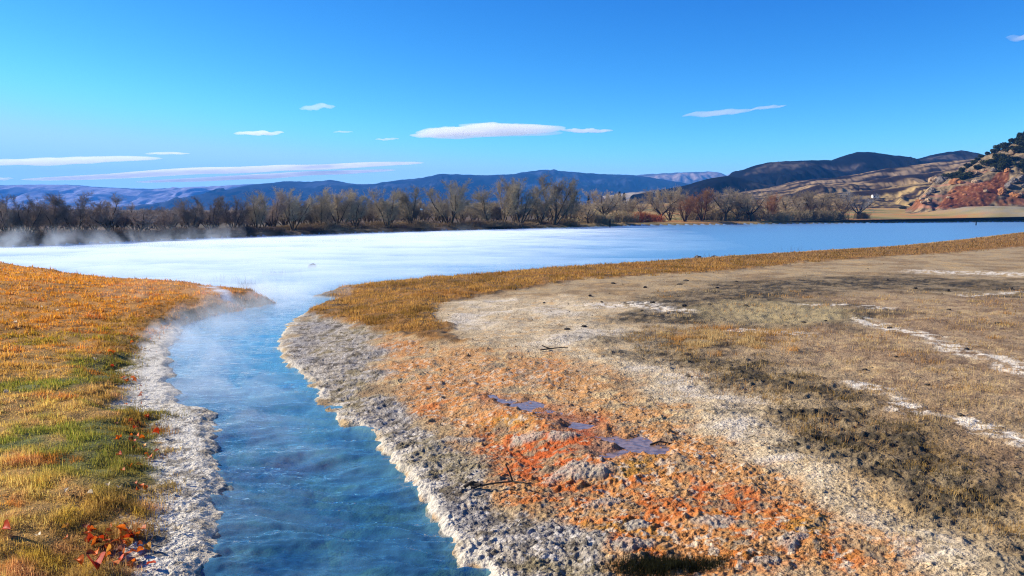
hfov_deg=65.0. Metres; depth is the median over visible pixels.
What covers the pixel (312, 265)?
rock
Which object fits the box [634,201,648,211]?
bare tree
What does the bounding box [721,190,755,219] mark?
bare tree
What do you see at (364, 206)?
bare tree
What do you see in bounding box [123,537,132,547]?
fallen leaf
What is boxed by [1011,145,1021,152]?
juniper
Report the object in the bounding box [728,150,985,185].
hill
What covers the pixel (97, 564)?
fallen leaf
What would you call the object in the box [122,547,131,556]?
fallen leaf
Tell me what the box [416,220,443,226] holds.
bush
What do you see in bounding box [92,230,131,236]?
bush
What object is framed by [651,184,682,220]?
bare tree
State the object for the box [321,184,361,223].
bare tree
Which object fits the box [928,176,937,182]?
boulder
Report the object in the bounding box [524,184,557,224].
bare tree
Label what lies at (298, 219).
bare tree
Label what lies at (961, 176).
juniper
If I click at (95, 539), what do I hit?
fallen leaf
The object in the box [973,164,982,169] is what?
juniper
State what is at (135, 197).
hill
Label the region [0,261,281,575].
grass
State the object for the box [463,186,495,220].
bare tree
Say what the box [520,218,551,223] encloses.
bush
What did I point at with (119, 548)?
fallen leaf
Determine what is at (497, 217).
bare tree
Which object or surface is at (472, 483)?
stick
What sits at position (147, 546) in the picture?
fallen leaf
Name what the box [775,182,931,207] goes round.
hill
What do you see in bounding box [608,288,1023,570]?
grass
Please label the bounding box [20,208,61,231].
bare tree
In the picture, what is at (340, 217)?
bare tree
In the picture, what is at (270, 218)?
bare tree
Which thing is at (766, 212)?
bush
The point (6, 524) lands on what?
fallen leaf
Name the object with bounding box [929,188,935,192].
boulder
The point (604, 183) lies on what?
hill
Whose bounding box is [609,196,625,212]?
bare tree
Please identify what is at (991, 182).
hill
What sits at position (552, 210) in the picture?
bare tree
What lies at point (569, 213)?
bare tree
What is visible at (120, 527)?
fallen leaf
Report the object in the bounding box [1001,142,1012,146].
juniper
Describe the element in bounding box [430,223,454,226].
bush
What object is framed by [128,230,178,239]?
bush
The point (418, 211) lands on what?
bare tree
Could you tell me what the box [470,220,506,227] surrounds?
bush
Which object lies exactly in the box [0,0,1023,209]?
sky
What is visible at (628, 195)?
hill
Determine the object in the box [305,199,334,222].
bare tree
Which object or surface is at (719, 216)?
bush
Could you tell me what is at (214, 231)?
bush
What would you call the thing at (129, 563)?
fallen leaf
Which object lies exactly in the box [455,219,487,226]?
bush
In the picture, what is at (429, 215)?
bare tree
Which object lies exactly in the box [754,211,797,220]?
bush
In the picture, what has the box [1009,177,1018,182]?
boulder
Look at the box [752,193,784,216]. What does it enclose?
bare tree
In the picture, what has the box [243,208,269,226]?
bare tree
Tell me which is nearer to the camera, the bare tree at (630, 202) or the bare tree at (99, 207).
the bare tree at (99, 207)
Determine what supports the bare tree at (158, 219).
on the ground at (398, 412)
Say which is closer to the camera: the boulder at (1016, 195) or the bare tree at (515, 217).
the bare tree at (515, 217)
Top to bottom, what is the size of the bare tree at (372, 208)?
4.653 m
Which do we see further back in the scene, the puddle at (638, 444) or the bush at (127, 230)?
the bush at (127, 230)
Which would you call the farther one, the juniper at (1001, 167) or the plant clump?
the juniper at (1001, 167)
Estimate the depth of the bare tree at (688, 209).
169.09 m
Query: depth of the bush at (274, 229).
95.06 m
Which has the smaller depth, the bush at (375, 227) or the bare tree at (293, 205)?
the bare tree at (293, 205)
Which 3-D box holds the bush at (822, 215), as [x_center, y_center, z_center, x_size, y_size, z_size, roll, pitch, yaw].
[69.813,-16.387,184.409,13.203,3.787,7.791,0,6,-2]
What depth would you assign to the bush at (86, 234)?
73.00 m
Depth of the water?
54.35 m
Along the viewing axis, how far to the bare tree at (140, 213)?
91.25 m
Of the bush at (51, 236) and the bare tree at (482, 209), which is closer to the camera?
the bush at (51, 236)
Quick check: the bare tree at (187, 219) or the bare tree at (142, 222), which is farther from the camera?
the bare tree at (187, 219)
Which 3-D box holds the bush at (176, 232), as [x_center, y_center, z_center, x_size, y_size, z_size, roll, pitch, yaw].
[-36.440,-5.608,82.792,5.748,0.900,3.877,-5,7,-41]
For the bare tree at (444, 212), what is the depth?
141.52 m
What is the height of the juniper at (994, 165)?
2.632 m
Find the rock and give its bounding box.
[307,263,315,268]
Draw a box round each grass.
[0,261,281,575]
[308,232,1023,334]
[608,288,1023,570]
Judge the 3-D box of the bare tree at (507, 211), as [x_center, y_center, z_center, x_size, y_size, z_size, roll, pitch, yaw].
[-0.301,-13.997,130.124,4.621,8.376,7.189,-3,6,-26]
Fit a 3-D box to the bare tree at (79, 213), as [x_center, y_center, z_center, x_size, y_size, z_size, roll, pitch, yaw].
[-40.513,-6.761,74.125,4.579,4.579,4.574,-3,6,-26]
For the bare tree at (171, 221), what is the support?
on the ground at (398, 412)
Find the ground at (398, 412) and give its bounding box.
[0,202,1023,575]
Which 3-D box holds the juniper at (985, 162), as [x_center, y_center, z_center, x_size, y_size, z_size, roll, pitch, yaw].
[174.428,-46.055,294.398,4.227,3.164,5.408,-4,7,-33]
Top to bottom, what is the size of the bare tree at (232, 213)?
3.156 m
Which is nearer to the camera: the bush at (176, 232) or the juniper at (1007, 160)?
the bush at (176, 232)
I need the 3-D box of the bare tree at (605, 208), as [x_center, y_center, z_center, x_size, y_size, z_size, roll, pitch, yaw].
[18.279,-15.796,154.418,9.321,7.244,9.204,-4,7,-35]
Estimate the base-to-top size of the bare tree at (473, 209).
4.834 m
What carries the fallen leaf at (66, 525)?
on the ground at (398, 412)
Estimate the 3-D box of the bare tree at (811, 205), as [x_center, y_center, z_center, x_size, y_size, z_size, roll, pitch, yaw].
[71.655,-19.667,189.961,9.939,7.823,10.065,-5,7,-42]
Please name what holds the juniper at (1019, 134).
on the hill at (991, 182)
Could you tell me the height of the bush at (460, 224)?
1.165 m
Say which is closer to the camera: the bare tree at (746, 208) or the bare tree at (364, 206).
the bare tree at (364, 206)
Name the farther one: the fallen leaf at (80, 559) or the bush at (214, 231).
the bush at (214, 231)
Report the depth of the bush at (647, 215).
161.80 m
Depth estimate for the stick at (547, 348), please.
15.21 m
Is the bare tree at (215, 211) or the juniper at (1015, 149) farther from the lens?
the juniper at (1015, 149)
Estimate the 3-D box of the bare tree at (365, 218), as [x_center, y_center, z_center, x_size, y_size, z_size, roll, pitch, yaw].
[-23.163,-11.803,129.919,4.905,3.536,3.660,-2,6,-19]
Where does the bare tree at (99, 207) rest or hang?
on the ground at (398, 412)
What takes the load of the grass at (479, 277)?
on the ground at (398, 412)
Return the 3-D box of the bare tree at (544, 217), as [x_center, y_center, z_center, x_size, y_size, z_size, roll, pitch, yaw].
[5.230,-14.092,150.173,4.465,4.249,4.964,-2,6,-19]
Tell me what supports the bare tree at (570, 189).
on the ground at (398, 412)
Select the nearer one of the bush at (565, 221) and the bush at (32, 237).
the bush at (32, 237)
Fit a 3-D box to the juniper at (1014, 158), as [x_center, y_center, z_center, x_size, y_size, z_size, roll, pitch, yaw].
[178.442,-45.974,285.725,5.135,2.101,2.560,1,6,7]
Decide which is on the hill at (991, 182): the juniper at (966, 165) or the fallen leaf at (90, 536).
the juniper at (966, 165)
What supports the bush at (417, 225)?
on the ground at (398, 412)
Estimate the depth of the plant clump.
6.43 m
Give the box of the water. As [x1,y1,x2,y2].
[0,222,1023,575]
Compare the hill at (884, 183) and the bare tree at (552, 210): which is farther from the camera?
the hill at (884, 183)
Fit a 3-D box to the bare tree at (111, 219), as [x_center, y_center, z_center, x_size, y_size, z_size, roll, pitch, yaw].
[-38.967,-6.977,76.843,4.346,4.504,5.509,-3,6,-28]
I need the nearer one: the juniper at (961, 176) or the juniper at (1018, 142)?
the juniper at (961, 176)
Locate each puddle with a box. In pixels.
[487,395,562,413]
[568,422,669,457]
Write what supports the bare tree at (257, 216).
on the ground at (398, 412)
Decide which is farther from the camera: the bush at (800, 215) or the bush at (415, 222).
the bush at (800, 215)
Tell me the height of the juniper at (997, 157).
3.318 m
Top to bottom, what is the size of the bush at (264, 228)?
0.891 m
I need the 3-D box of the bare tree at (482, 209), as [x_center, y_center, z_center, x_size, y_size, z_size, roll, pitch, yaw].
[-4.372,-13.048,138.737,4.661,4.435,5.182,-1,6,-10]
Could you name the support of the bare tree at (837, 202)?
on the ground at (398, 412)
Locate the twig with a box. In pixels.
[471,464,532,488]
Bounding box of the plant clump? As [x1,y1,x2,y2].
[564,546,755,575]
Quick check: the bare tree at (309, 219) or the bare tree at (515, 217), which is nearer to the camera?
the bare tree at (309, 219)
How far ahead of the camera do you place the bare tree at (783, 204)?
184.86 m
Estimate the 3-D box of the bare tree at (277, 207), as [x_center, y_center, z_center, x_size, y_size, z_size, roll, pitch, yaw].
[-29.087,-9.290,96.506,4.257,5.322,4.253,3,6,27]
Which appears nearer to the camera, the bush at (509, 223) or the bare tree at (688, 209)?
the bush at (509, 223)
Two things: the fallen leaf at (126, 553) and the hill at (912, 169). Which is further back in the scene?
the hill at (912, 169)
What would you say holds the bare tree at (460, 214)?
on the ground at (398, 412)
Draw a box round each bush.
[0,231,26,241]
[0,231,50,242]
[22,231,59,239]
[29,232,66,238]
[40,228,69,237]
[57,229,115,238]
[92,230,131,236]
[100,227,142,235]
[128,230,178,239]
[136,229,188,234]
[149,228,215,233]
[152,226,207,234]
[197,228,223,233]
[214,227,245,234]
[228,225,266,232]
[255,226,268,231]
[262,226,291,232]
[267,225,300,230]
[280,227,333,230]
[288,221,360,230]
[331,221,376,228]
[332,224,359,230]
[362,221,395,227]
[363,224,385,228]
[383,223,419,227]
[394,222,431,228]
[395,220,436,228]
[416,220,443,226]
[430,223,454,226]
[436,222,479,228]
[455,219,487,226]
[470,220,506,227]
[484,220,521,227]
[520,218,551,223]
[520,221,538,226]
[539,221,562,224]
[550,218,585,224]
[573,212,621,223]
[607,211,648,222]
[630,210,657,221]
[652,213,667,221]
[668,209,712,220]
[702,206,742,220]
[727,209,768,220]
[751,209,777,219]
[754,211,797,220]
[781,208,820,220]
[799,208,847,220]
[824,210,858,219]
[850,212,874,218]
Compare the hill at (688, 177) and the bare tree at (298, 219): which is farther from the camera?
the hill at (688, 177)
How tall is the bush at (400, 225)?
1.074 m
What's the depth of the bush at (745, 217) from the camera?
178.97 m
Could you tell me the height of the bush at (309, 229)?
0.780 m
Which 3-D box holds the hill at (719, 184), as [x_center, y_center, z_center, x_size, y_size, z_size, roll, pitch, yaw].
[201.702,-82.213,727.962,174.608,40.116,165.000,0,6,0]
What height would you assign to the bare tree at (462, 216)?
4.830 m
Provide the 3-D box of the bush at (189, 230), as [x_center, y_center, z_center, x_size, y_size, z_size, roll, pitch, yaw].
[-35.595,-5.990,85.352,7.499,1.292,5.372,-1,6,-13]
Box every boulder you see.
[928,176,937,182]
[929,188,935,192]
[935,176,948,182]
[948,178,959,183]
[971,179,980,182]
[997,187,1006,192]
[1004,182,1012,187]
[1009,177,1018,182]
[1012,193,1021,196]
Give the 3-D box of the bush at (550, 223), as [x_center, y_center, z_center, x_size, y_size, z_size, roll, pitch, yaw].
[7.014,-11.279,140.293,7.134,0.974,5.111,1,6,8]
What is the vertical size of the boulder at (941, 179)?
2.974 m
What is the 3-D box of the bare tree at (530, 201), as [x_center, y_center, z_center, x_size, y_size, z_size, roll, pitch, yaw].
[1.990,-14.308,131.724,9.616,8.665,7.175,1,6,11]
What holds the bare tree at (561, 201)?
on the ground at (398, 412)
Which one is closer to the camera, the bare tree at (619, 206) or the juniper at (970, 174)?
the bare tree at (619, 206)
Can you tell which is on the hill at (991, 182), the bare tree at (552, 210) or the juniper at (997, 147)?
the juniper at (997, 147)
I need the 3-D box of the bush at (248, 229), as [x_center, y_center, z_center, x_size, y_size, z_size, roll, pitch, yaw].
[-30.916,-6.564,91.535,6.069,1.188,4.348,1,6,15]
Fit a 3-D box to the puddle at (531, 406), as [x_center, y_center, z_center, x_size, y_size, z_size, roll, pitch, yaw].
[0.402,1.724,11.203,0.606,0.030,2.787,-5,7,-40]
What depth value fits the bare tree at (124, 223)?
88.43 m
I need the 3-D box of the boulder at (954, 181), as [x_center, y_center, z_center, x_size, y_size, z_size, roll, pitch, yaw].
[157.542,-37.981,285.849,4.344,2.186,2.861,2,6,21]
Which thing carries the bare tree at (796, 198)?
on the ground at (398, 412)
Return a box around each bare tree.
[0,194,53,233]
[0,203,18,231]
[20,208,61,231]
[25,194,74,235]
[43,191,97,233]
[59,213,78,230]
[69,212,92,229]
[77,200,107,230]
[83,193,126,236]
[105,207,131,229]
[122,202,159,231]
[123,209,146,229]
[142,208,161,230]
[144,206,164,227]
[146,211,169,229]
[152,208,182,230]
[170,198,210,227]
[187,196,227,229]
[191,208,208,228]
[203,211,223,228]
[214,196,254,227]
[223,207,245,227]
[232,214,247,225]
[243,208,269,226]
[244,192,269,231]
[250,189,288,227]
[263,211,280,225]
[269,201,299,225]
[271,186,319,230]
[283,200,306,224]
[297,201,312,225]
[300,202,325,223]
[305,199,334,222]
[308,192,336,222]
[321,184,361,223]
[322,200,346,223]
[336,188,371,228]
[361,207,372,222]
[364,200,386,221]
[366,188,404,227]
[366,199,393,221]
[391,185,424,223]
[397,201,423,220]
[410,203,429,219]
[419,204,434,220]
[420,178,475,224]
[421,199,448,221]
[428,202,450,222]
[440,201,453,222]
[448,200,473,222]
[453,201,475,220]
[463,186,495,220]
[465,200,479,219]
[467,202,482,220]
[475,200,498,221]
[480,200,499,220]
[490,202,515,220]
[492,178,522,220]
[494,175,547,222]
[496,205,508,221]
[509,204,527,221]
[512,207,525,221]
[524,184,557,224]
[532,204,549,219]
[533,173,583,224]
[551,200,568,218]
[557,200,576,217]
[558,189,582,218]
[576,201,587,221]
[577,201,604,223]
[580,189,625,214]
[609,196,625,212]
[616,198,643,211]
[619,198,638,213]
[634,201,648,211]
[639,188,689,214]
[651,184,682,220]
[668,194,697,221]
[689,187,716,220]
[699,187,743,220]
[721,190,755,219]
[723,189,772,220]
[750,197,766,208]
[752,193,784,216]
[776,191,805,211]
[786,190,818,210]
[792,190,838,211]
[822,198,845,211]
[829,194,860,216]
[840,189,879,218]
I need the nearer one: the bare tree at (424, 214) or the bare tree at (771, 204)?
the bare tree at (424, 214)
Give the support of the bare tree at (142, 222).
on the ground at (398, 412)
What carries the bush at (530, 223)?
on the ground at (398, 412)
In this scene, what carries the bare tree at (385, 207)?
on the ground at (398, 412)
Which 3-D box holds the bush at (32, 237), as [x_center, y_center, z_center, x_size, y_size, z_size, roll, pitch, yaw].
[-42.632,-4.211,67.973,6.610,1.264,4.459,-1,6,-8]
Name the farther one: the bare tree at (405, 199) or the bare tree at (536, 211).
the bare tree at (536, 211)
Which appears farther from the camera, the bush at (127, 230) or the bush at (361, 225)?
the bush at (361, 225)
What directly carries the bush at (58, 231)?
on the ground at (398, 412)
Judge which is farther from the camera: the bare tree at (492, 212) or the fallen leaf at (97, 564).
the bare tree at (492, 212)
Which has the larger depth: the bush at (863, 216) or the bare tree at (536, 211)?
the bush at (863, 216)
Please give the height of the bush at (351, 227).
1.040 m
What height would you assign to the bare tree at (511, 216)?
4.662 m
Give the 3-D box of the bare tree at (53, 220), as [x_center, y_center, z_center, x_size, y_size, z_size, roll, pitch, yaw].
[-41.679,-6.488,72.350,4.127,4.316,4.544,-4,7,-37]
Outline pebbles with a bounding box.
[284,262,1023,575]
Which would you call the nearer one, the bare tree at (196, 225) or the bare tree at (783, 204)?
the bare tree at (196, 225)
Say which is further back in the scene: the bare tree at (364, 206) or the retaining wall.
the retaining wall
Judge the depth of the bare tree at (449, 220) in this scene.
142.94 m
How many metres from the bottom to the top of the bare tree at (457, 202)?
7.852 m
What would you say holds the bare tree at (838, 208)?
on the ground at (398, 412)
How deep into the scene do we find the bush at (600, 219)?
149.04 m
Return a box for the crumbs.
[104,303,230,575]
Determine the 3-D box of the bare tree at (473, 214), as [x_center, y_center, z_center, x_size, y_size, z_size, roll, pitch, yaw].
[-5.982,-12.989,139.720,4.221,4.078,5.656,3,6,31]
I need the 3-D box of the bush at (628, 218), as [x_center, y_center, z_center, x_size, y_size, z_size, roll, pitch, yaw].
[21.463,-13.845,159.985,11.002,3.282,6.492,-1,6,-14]
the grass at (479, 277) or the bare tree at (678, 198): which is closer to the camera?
the grass at (479, 277)
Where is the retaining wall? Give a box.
[785,217,1023,221]
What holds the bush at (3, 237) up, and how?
on the ground at (398, 412)
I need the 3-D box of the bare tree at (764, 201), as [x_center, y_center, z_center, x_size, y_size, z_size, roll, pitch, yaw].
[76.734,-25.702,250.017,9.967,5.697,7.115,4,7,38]
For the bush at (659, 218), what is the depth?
167.29 m
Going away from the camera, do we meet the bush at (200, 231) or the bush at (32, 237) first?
the bush at (32, 237)
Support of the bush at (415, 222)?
on the ground at (398, 412)
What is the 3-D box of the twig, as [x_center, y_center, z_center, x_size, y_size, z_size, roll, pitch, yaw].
[-0.104,1.948,8.328,0.645,0.257,0.114,1,6,6]
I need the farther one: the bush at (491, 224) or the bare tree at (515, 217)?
the bare tree at (515, 217)
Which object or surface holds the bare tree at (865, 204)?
on the ground at (398, 412)
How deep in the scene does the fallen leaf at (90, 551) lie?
6.67 m
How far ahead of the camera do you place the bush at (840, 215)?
189.41 m
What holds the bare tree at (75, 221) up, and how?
on the ground at (398, 412)
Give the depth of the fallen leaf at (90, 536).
6.85 m
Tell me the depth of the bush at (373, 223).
111.55 m
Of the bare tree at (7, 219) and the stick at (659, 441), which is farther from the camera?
the bare tree at (7, 219)
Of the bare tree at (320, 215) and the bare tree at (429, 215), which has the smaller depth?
the bare tree at (320, 215)
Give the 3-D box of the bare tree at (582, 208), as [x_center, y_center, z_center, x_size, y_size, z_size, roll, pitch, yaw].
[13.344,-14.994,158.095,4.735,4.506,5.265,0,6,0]
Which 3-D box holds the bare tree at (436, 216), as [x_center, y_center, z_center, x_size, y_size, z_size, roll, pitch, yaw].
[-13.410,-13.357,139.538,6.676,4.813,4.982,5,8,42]
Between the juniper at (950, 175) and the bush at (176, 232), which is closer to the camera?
the bush at (176, 232)
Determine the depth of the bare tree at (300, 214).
115.48 m
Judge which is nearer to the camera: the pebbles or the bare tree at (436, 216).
the pebbles
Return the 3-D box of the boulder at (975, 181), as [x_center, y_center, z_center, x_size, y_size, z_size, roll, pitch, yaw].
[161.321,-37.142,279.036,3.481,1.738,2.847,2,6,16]
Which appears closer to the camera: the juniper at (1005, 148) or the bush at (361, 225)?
the bush at (361, 225)
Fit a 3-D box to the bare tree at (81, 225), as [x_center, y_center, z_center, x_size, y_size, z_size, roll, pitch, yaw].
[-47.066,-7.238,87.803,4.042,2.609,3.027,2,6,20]
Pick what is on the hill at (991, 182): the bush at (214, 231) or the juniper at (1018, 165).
the juniper at (1018, 165)
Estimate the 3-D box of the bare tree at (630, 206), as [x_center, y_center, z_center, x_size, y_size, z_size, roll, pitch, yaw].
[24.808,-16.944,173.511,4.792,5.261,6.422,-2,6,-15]
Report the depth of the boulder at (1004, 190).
266.69 m
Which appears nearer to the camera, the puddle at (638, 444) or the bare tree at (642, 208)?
the puddle at (638, 444)
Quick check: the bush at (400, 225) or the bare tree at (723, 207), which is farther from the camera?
the bare tree at (723, 207)
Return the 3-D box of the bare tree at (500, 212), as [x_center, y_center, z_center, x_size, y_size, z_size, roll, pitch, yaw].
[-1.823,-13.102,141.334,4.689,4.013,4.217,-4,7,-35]
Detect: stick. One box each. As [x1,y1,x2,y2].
[463,481,482,487]
[540,345,567,350]
[650,441,670,444]
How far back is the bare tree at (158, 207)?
104.20 m
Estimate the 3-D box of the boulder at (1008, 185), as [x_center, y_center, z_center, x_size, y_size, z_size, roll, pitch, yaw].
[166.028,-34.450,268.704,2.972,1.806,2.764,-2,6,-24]
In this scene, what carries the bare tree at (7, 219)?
on the ground at (398, 412)
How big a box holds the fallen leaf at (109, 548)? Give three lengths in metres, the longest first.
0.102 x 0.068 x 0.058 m
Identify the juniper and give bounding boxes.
[945,172,956,178]
[957,173,968,179]
[963,163,971,168]
[963,171,974,177]
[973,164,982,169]
[979,158,994,165]
[989,162,1007,167]
[993,144,1000,150]
[993,153,1010,161]
[997,164,1010,170]
[998,157,1013,164]
[1000,145,1016,151]
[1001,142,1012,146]
[1008,138,1018,143]
[1008,156,1020,160]
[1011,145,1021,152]
[1013,162,1023,167]
[1014,140,1023,145]
[1016,132,1023,139]
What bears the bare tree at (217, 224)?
on the ground at (398, 412)
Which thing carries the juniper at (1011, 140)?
on the hill at (991, 182)
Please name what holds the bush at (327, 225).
on the ground at (398, 412)
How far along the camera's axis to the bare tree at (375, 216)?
125.25 m
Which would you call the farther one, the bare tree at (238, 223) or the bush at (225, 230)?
the bare tree at (238, 223)
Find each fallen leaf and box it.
[0,519,10,528]
[61,522,68,528]
[74,554,83,564]
[82,549,95,553]
[87,533,94,541]
[87,552,104,569]
[91,536,99,545]
[106,544,114,551]
[115,545,122,552]
[116,524,127,531]
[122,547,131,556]
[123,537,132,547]
[127,561,132,567]
[143,542,150,549]
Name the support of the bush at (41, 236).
on the ground at (398, 412)
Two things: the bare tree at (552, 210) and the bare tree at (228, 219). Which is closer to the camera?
the bare tree at (228, 219)
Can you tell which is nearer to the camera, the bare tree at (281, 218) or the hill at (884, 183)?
the bare tree at (281, 218)
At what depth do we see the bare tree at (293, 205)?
97.94 m
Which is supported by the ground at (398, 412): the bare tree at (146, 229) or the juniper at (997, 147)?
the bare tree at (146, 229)
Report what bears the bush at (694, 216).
on the ground at (398, 412)
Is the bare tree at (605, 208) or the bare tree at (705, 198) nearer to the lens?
the bare tree at (605, 208)
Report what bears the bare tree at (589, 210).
on the ground at (398, 412)
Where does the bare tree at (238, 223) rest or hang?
on the ground at (398, 412)
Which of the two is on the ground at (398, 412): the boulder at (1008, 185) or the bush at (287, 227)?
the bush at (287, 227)
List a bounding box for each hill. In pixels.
[0,184,253,209]
[119,169,687,209]
[598,191,649,203]
[629,176,773,203]
[636,171,725,183]
[714,159,974,201]
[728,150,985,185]
[741,167,964,203]
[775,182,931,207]
[905,144,1023,213]

